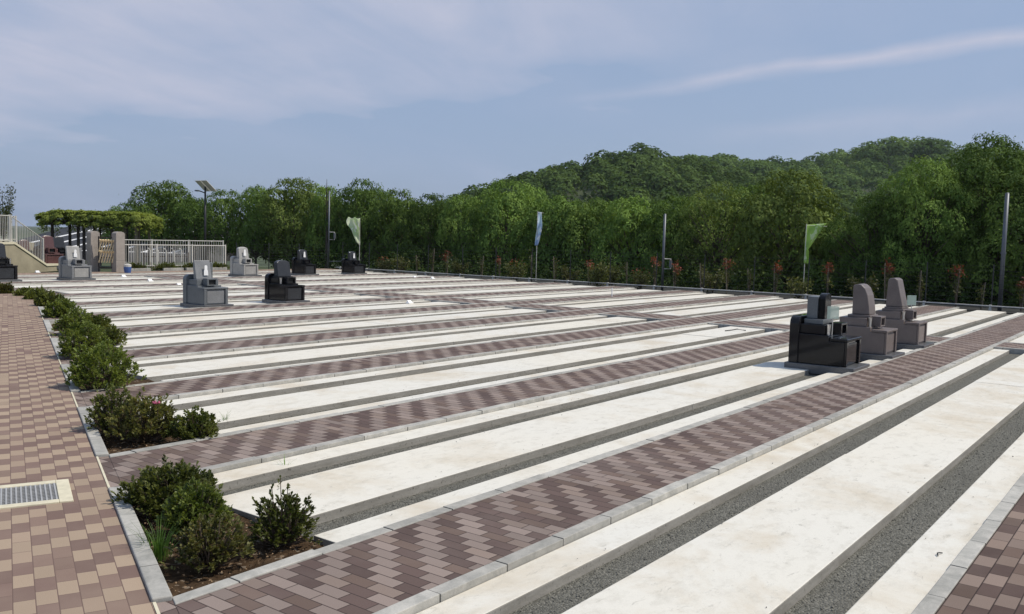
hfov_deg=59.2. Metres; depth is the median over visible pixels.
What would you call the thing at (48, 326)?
kerb
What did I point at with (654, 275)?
young shrub
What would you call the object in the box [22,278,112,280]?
concrete slab
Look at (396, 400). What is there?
concrete slab
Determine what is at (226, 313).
concrete slab
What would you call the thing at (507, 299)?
concrete slab
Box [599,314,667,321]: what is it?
kerb
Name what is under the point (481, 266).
young shrub
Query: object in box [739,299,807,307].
concrete slab
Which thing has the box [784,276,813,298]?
young shrub
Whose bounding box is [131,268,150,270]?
kerb
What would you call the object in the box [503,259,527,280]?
young shrub
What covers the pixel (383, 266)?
young shrub
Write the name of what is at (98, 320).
azalea bush
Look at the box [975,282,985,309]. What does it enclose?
young shrub
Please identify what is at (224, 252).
white fence
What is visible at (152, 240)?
white fence
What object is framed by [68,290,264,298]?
concrete slab
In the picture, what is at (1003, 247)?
steel pole
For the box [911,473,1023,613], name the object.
kerb
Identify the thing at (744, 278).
undergrowth
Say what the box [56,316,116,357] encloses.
azalea bush
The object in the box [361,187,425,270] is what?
tree
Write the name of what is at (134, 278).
concrete slab
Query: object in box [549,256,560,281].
young shrub
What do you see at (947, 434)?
concrete slab
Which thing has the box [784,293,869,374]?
grave monument
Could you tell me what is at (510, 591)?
concrete slab
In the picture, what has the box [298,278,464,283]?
concrete slab
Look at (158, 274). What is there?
path
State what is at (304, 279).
concrete slab
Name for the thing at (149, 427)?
azalea bush
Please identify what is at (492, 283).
concrete slab
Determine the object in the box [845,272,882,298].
young shrub
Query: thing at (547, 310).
kerb
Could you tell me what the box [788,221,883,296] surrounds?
tree
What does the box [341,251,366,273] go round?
grave monument
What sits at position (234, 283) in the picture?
kerb
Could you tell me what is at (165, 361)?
concrete slab
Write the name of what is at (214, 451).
path
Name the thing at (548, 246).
tree
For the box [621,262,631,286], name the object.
young shrub
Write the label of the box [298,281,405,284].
concrete slab
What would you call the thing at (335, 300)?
kerb
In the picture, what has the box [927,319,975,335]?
concrete slab
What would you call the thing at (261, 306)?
path
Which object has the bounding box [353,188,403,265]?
tree
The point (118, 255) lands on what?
gate pillar
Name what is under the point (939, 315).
concrete slab
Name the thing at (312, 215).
tree
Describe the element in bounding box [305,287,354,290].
path
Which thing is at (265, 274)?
concrete slab
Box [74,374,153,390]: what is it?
soil bed
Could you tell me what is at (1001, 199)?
tree
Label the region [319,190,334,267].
bare tree
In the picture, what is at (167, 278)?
kerb
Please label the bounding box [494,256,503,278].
young shrub
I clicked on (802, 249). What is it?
tree
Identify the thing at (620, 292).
concrete slab
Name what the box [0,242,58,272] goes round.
ramp wall
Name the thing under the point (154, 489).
azalea bush
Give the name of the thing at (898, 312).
grave monument
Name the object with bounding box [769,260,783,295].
young shrub
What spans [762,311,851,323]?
concrete slab
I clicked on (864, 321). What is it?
grave monument
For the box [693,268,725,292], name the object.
young shrub
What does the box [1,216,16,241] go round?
terrace railing
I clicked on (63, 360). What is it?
path
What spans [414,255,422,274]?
young shrub
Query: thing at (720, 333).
concrete slab
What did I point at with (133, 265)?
clipped bush
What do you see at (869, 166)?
hillside forest
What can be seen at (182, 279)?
kerb
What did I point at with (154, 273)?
kerb
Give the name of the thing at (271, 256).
tree
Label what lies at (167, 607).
path
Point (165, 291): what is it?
path
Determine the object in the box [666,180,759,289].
tree
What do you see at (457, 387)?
gravel
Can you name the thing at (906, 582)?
concrete slab
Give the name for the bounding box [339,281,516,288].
concrete slab
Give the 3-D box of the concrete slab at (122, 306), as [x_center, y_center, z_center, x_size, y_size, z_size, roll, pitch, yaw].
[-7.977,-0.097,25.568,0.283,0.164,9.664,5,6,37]
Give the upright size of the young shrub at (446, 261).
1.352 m
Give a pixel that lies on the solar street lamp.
(205, 185)
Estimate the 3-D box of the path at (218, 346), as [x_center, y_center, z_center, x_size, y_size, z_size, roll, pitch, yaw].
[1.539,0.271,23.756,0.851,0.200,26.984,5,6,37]
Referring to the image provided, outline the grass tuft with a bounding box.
[126,512,179,561]
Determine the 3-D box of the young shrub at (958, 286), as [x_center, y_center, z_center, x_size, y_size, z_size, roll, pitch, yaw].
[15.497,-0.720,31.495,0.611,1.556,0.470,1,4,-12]
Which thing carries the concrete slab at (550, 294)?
on the ground
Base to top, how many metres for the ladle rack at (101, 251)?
1.550 m
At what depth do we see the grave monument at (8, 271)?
31.20 m
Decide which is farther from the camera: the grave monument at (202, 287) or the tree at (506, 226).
the tree at (506, 226)
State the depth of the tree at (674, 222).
46.40 m
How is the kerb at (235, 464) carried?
on the ground
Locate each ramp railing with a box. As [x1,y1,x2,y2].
[0,215,9,241]
[10,215,43,260]
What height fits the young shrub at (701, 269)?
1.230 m
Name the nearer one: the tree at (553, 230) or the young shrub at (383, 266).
the young shrub at (383, 266)
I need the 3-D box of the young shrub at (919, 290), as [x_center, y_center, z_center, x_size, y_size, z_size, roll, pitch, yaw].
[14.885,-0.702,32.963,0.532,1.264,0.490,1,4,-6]
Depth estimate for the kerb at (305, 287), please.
32.11 m
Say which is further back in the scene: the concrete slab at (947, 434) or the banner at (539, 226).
the banner at (539, 226)
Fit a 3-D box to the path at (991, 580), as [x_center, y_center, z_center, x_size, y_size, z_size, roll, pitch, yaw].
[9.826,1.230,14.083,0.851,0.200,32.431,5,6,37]
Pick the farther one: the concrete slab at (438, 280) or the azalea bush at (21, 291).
the concrete slab at (438, 280)
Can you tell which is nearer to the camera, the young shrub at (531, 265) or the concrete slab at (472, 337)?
the concrete slab at (472, 337)
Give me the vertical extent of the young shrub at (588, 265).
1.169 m
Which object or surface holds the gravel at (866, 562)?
on the ground
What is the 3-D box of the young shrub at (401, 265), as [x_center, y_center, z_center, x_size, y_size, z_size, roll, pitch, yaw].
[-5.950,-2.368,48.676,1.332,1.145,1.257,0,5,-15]
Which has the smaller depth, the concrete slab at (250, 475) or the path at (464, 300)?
the concrete slab at (250, 475)
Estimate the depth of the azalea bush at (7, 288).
25.69 m
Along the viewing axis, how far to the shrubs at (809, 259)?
36.90 m
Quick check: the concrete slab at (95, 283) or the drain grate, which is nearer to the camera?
the drain grate
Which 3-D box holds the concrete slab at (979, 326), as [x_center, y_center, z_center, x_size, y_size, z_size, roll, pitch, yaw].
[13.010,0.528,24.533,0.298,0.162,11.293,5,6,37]
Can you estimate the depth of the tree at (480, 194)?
65.58 m
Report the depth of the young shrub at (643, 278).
38.89 m
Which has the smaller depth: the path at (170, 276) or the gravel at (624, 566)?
the gravel at (624, 566)
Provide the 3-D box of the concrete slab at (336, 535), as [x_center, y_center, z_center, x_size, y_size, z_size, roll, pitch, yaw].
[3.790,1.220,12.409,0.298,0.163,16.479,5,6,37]
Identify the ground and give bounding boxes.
[1,226,841,295]
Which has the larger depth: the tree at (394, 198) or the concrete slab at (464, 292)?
the tree at (394, 198)
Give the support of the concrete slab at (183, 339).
on the ground
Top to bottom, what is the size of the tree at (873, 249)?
5.946 m
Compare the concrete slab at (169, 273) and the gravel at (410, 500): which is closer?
the gravel at (410, 500)
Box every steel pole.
[328,191,344,268]
[661,214,671,289]
[997,193,1009,310]
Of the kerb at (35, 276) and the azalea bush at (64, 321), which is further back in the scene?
the kerb at (35, 276)
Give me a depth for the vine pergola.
47.63 m
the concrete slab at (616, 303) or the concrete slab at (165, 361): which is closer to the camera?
the concrete slab at (165, 361)
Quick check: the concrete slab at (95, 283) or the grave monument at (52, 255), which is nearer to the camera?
the concrete slab at (95, 283)
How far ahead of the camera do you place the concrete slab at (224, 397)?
13.12 m
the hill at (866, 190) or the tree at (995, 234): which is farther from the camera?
the hill at (866, 190)
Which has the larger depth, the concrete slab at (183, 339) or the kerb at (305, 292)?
the kerb at (305, 292)
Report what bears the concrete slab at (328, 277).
on the ground
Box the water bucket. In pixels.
[123,263,131,272]
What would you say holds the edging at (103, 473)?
on the ground
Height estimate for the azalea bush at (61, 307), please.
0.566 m
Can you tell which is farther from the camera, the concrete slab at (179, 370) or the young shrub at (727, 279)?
the young shrub at (727, 279)
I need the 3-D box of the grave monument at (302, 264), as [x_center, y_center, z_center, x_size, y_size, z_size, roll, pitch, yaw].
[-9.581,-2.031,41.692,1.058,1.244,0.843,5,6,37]
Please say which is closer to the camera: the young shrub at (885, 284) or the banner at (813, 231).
the young shrub at (885, 284)
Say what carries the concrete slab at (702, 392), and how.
on the ground
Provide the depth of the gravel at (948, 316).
27.55 m
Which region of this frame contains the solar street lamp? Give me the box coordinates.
[195,180,215,259]
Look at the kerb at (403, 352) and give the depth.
14.62 m
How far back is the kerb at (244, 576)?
6.51 m
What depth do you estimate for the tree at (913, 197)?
36.14 m
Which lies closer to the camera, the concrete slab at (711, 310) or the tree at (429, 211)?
the concrete slab at (711, 310)
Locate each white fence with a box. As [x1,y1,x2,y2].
[111,239,223,265]
[125,244,225,270]
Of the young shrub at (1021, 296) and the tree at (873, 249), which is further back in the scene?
the tree at (873, 249)
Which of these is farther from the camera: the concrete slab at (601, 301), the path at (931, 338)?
the concrete slab at (601, 301)
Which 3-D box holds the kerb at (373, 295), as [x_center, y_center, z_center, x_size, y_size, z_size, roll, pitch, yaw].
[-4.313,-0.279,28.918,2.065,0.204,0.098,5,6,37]
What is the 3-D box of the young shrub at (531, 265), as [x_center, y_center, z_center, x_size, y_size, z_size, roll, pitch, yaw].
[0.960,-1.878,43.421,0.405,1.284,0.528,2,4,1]
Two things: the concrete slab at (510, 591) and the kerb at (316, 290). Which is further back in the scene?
the kerb at (316, 290)
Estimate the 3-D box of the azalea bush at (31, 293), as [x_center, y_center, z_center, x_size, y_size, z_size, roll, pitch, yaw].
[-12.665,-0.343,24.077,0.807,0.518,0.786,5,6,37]
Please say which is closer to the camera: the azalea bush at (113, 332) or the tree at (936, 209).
the azalea bush at (113, 332)
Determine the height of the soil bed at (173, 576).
0.074 m
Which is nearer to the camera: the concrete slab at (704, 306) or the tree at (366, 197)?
the concrete slab at (704, 306)
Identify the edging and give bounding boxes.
[96,456,109,487]
[153,602,159,613]
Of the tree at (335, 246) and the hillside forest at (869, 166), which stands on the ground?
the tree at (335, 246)
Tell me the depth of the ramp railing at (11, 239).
40.82 m
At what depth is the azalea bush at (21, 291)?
24.90 m
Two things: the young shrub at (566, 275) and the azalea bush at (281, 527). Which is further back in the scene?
the young shrub at (566, 275)
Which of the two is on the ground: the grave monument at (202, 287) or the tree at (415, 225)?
the tree at (415, 225)
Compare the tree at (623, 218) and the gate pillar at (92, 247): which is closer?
the gate pillar at (92, 247)
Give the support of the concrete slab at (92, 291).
on the ground
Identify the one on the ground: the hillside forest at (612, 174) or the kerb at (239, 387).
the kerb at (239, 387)
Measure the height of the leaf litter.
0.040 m
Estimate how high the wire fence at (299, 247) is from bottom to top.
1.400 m
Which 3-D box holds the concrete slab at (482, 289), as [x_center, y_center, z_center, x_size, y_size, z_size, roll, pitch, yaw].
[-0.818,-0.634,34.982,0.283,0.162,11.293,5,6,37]
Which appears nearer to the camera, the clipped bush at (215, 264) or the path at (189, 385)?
the path at (189, 385)
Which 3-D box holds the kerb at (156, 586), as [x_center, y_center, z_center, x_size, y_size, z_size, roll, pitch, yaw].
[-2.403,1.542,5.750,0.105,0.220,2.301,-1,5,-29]
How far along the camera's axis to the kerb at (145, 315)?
24.13 m
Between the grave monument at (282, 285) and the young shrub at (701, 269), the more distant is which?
the young shrub at (701, 269)
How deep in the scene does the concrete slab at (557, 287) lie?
36.76 m
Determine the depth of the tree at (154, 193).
63.45 m
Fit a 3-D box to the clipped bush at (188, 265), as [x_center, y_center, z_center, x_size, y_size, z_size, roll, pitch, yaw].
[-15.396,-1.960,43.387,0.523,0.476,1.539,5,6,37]
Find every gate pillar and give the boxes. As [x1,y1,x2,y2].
[86,231,99,271]
[111,232,124,271]
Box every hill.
[514,173,778,259]
[830,155,954,194]
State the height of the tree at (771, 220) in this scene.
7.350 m
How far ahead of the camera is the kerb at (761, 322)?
22.50 m
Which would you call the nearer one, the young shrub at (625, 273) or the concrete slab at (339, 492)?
the concrete slab at (339, 492)
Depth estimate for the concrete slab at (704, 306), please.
28.64 m
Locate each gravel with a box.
[177,335,671,410]
[208,356,1022,613]
[218,332,765,429]
[220,355,787,495]
[301,361,861,539]
[510,354,1019,613]
[784,406,1023,613]
[928,312,967,321]
[936,314,1011,336]
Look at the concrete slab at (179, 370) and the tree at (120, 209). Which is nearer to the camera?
the concrete slab at (179, 370)
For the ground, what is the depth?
147.49 m
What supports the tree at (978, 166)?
on the ground
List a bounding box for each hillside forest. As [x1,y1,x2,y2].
[432,142,909,255]
[663,136,1023,204]
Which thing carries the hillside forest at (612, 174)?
on the hill at (587, 192)
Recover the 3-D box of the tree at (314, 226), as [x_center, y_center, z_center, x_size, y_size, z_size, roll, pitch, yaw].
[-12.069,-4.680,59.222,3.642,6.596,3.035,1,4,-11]
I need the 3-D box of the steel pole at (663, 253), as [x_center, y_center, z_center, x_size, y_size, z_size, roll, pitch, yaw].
[6.620,-2.295,38.432,0.444,3.329,0.134,2,4,2]
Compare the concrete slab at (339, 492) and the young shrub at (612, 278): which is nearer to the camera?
the concrete slab at (339, 492)
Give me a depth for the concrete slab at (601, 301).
30.43 m
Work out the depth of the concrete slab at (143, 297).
25.71 m
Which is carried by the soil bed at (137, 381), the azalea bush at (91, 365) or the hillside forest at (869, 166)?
the azalea bush at (91, 365)
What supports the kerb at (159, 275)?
on the ground
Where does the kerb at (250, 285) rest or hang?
on the ground
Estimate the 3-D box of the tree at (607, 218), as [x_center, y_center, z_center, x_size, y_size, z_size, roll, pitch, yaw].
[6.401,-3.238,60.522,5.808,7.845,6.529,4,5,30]
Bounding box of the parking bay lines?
[33,229,212,253]
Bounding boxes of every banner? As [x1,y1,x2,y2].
[346,217,359,260]
[535,211,541,268]
[802,223,826,297]
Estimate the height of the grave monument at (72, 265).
1.313 m
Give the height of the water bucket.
0.466 m
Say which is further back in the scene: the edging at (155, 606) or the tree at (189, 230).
the tree at (189, 230)
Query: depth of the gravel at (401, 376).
13.02 m
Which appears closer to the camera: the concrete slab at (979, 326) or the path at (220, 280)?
the concrete slab at (979, 326)
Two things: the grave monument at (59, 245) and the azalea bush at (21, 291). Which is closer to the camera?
the azalea bush at (21, 291)
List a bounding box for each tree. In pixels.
[0,182,15,241]
[91,202,145,241]
[123,180,198,246]
[142,190,210,225]
[163,196,223,254]
[197,189,251,264]
[225,184,280,263]
[238,187,304,266]
[254,177,325,257]
[279,183,335,267]
[300,185,344,265]
[317,197,365,266]
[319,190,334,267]
[331,177,396,261]
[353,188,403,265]
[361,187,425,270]
[375,199,441,272]
[394,193,462,271]
[433,193,492,272]
[460,187,511,270]
[468,178,545,275]
[497,184,556,278]
[507,194,594,277]
[528,199,584,276]
[547,197,629,277]
[579,200,636,281]
[586,195,679,283]
[606,199,692,285]
[627,195,711,285]
[658,195,726,287]
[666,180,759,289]
[701,183,791,292]
[724,167,860,289]
[769,212,840,294]
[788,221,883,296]
[818,187,939,298]
[855,154,994,303]
[874,170,995,301]
[894,131,1023,304]
[934,158,1023,306]
[948,148,1023,306]
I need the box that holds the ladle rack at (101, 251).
[98,236,113,271]
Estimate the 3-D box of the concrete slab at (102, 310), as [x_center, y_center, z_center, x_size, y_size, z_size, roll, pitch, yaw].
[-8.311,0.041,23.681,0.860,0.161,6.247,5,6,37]
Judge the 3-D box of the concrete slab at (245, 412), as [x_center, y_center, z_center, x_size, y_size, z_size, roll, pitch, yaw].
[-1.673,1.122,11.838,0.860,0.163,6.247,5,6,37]
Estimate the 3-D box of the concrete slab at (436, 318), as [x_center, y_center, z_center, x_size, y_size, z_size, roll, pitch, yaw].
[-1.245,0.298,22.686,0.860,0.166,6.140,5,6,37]
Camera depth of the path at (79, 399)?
10.21 m
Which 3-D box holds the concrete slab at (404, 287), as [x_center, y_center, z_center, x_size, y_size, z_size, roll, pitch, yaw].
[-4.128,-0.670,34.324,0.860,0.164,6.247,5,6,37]
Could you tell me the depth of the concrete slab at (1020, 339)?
20.06 m
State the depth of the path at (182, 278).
34.82 m
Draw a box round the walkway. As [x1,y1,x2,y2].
[0,294,155,613]
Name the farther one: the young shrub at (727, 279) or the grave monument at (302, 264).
the grave monument at (302, 264)
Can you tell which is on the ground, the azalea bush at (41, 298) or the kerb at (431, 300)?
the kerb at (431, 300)
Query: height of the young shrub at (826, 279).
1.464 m
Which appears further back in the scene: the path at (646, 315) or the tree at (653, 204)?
the tree at (653, 204)
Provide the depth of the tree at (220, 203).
61.34 m
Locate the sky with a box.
[0,0,1023,226]
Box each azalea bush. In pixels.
[0,281,14,293]
[12,286,31,295]
[22,284,49,298]
[33,290,64,305]
[41,294,80,317]
[48,305,92,335]
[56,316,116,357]
[59,339,146,389]
[83,383,139,434]
[89,312,111,328]
[98,323,129,345]
[103,386,177,441]
[109,454,222,520]
[154,476,234,536]
[160,509,255,572]
[162,405,220,440]
[247,475,321,547]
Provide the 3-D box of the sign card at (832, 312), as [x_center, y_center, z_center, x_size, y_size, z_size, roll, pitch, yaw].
[5.078,0.248,14.282,0.200,0.520,0.016,1,4,-11]
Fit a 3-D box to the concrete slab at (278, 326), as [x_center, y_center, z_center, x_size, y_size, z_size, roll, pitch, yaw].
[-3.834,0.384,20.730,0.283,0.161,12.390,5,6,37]
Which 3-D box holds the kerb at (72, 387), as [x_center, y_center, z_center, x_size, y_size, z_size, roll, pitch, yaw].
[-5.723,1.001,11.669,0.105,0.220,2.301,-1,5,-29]
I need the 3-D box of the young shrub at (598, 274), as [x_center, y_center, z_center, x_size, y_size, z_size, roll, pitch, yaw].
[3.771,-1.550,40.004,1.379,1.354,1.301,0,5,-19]
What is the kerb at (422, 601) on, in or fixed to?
on the ground
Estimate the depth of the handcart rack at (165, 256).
43.98 m
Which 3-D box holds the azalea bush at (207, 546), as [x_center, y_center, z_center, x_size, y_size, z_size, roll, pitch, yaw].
[-1.852,1.408,5.443,0.484,0.346,0.557,5,6,37]
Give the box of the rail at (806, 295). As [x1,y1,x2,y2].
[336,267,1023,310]
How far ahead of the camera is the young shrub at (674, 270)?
38.02 m
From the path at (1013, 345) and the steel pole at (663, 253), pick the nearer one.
the path at (1013, 345)
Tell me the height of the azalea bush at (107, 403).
0.541 m
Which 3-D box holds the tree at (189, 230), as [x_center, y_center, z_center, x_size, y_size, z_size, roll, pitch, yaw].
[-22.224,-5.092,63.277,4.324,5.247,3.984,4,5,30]
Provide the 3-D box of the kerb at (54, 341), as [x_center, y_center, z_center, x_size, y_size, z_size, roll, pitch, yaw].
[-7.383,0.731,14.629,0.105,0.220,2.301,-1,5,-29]
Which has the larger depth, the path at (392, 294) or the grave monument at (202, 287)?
the path at (392, 294)
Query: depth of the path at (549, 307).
25.66 m
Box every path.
[1,273,407,283]
[14,276,456,289]
[18,268,341,274]
[18,271,341,277]
[42,283,566,306]
[47,286,626,319]
[55,290,699,337]
[56,279,505,295]
[58,356,67,363]
[65,295,770,363]
[73,392,86,406]
[81,300,852,405]
[99,456,119,486]
[110,305,953,482]
[156,275,183,277]
[156,600,178,613]
[176,315,1023,613]
[218,279,236,281]
[244,283,264,285]
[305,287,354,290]
[360,292,421,296]
[432,298,496,302]
[514,304,583,310]
[603,312,685,318]
[712,320,789,328]
[926,336,947,341]
[935,493,1023,613]
[996,342,1023,348]
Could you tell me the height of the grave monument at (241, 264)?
1.345 m
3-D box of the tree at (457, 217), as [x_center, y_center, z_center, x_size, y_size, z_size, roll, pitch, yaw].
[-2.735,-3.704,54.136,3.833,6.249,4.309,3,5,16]
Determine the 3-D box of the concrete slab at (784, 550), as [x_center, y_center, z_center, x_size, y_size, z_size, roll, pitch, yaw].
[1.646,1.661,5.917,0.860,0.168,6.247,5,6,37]
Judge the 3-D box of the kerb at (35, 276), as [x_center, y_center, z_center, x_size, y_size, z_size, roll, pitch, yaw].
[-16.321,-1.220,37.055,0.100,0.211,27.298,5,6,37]
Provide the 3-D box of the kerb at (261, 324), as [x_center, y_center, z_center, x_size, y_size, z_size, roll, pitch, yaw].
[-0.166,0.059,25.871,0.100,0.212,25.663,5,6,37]
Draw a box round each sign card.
[827,306,838,337]
[907,295,916,320]
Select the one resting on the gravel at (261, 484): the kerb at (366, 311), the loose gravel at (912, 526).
the loose gravel at (912, 526)
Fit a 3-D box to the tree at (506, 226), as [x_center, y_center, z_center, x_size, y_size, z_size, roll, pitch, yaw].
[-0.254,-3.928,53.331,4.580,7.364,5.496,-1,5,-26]
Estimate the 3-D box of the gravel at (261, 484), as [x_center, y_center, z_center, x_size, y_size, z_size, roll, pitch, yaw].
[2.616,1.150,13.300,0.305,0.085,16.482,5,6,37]
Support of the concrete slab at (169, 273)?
on the ground
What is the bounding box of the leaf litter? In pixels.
[102,433,323,590]
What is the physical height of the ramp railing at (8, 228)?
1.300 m
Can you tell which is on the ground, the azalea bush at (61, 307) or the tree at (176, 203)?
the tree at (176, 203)
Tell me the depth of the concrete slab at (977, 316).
27.30 m
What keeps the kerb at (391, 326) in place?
on the ground
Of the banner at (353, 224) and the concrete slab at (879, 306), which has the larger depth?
the banner at (353, 224)
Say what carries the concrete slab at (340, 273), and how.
on the ground
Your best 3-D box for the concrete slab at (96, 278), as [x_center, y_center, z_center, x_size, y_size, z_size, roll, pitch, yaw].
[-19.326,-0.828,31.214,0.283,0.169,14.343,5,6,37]
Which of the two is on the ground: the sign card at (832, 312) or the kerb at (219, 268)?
the kerb at (219, 268)
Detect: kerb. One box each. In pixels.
[3,274,416,284]
[11,277,463,293]
[17,273,391,281]
[18,270,339,275]
[18,271,372,278]
[18,273,192,276]
[19,276,433,287]
[43,283,571,309]
[43,320,52,331]
[49,287,633,324]
[50,338,61,355]
[54,290,677,332]
[57,291,702,341]
[60,364,79,391]
[64,280,515,297]
[65,279,488,293]
[69,294,752,355]
[69,296,778,365]
[75,282,554,302]
[77,406,108,456]
[80,299,834,392]
[87,302,852,412]
[93,286,608,313]
[108,486,172,603]
[109,305,928,457]
[125,307,958,493]
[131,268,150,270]
[162,268,183,270]
[172,314,1023,604]
[213,267,226,269]
[237,283,264,286]
[305,289,328,291]
[354,293,395,297]
[373,331,1023,613]
[425,299,474,303]
[505,306,563,312]
[534,304,589,308]
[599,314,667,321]
[623,311,689,316]
[708,323,789,331]
[733,320,789,324]
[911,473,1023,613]
[994,346,1023,354]
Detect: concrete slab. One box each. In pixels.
[12,281,181,285]
[14,282,164,287]
[22,277,143,279]
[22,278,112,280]
[47,285,241,292]
[54,270,341,275]
[55,286,257,293]
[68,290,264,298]
[69,292,264,301]
[74,295,359,308]
[80,308,512,343]
[81,301,269,313]
[104,300,430,321]
[106,315,606,368]
[110,277,153,278]
[111,309,337,327]
[113,322,386,348]
[127,338,453,381]
[136,324,717,413]
[158,361,547,428]
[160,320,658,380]
[213,272,372,275]
[213,346,788,492]
[217,330,781,433]
[219,395,691,526]
[228,275,416,279]
[240,277,350,280]
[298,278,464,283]
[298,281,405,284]
[305,296,384,301]
[314,349,912,546]
[318,302,459,312]
[319,273,382,274]
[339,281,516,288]
[347,275,422,277]
[348,285,462,289]
[361,309,546,326]
[399,285,573,293]
[406,279,478,281]
[412,289,525,295]
[416,349,1008,613]
[422,320,621,344]
[451,282,534,285]
[465,288,636,298]
[478,293,594,301]
[508,334,717,370]
[516,285,596,289]
[542,293,705,305]
[561,454,941,613]
[563,299,673,308]
[581,289,661,294]
[592,317,646,324]
[632,357,808,409]
[637,298,782,312]
[652,294,733,300]
[652,304,761,315]
[683,326,764,340]
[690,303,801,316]
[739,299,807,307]
[740,304,852,321]
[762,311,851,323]
[839,304,885,312]
[845,433,1023,613]
[847,382,1023,476]
[914,309,966,320]
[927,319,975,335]
[942,313,1023,337]
[944,310,1005,322]
[974,354,1023,386]
[1010,335,1023,342]
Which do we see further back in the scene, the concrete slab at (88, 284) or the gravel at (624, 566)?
the concrete slab at (88, 284)
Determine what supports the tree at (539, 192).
on the ground
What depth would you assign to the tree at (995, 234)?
34.66 m
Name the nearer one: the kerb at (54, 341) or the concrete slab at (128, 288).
the kerb at (54, 341)
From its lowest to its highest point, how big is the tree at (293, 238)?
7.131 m
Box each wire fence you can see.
[236,242,328,268]
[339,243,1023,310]
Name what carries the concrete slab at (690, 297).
on the ground
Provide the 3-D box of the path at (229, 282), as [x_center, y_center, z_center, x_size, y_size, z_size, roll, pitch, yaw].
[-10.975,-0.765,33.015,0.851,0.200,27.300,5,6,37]
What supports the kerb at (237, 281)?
on the ground
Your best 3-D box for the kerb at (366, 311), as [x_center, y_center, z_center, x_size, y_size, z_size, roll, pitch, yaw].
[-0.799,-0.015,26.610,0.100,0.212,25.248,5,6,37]
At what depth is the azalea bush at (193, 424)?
8.46 m
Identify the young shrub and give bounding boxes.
[374,256,393,272]
[390,253,413,272]
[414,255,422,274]
[429,248,434,274]
[442,251,450,275]
[449,258,470,276]
[477,256,484,277]
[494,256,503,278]
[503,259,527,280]
[528,255,534,280]
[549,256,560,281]
[558,263,582,282]
[582,257,612,286]
[584,260,596,284]
[598,263,622,285]
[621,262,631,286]
[628,268,652,288]
[649,256,660,284]
[671,260,682,289]
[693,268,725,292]
[697,265,706,290]
[722,258,735,293]
[746,268,753,294]
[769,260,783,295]
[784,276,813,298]
[822,262,833,292]
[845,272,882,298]
[881,257,894,303]
[910,271,925,304]
[948,264,967,306]
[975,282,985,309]
[1016,277,1023,310]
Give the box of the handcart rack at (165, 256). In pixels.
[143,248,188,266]
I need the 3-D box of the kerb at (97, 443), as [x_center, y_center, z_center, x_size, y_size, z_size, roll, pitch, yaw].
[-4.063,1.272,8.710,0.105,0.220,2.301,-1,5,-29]
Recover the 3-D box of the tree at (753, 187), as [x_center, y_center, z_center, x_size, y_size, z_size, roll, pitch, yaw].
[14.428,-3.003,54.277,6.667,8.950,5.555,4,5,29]
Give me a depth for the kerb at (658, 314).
24.18 m
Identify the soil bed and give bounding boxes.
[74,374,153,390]
[92,414,181,453]
[133,506,323,596]
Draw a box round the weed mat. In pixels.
[365,270,1023,313]
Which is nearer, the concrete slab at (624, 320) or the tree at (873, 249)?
the concrete slab at (624, 320)
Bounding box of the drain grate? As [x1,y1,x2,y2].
[0,479,73,509]
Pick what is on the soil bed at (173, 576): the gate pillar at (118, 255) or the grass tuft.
the grass tuft
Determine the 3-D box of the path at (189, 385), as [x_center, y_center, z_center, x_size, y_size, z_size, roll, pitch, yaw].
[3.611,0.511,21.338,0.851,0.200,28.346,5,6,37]
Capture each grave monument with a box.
[0,243,21,281]
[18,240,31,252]
[33,235,63,268]
[53,236,65,255]
[57,246,95,279]
[180,260,233,307]
[228,247,261,276]
[262,260,309,303]
[291,249,318,274]
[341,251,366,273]
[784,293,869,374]
[839,284,904,361]
[875,278,933,350]
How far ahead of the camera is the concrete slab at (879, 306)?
29.28 m
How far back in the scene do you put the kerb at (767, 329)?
21.35 m
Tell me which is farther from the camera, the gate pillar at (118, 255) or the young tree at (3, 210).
the young tree at (3, 210)
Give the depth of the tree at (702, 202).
55.59 m
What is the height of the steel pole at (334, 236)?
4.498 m
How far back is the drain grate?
6.54 m
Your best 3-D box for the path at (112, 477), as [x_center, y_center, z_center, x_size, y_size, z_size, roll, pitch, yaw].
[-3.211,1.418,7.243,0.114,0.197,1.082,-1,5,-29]
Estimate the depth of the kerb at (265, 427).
10.15 m
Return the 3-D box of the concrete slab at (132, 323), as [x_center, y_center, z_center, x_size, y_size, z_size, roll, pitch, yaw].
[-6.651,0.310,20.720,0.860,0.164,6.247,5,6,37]
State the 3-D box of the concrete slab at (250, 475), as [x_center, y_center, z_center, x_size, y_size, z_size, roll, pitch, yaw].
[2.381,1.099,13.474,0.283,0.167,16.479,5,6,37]
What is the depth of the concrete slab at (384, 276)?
41.83 m
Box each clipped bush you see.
[128,262,145,267]
[150,262,177,270]
[179,262,192,270]
[213,261,229,268]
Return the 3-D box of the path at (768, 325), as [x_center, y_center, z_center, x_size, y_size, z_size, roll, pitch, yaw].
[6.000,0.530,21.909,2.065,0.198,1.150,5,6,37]
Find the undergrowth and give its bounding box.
[269,244,1023,306]
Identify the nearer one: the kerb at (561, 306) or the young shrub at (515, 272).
the kerb at (561, 306)
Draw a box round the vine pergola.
[34,205,163,265]
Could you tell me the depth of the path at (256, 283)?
33.53 m
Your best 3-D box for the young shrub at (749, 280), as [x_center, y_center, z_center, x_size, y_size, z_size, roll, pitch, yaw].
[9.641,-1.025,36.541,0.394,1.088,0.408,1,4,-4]
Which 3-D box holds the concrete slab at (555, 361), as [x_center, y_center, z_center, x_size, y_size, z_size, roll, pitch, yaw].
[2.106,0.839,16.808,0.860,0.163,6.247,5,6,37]

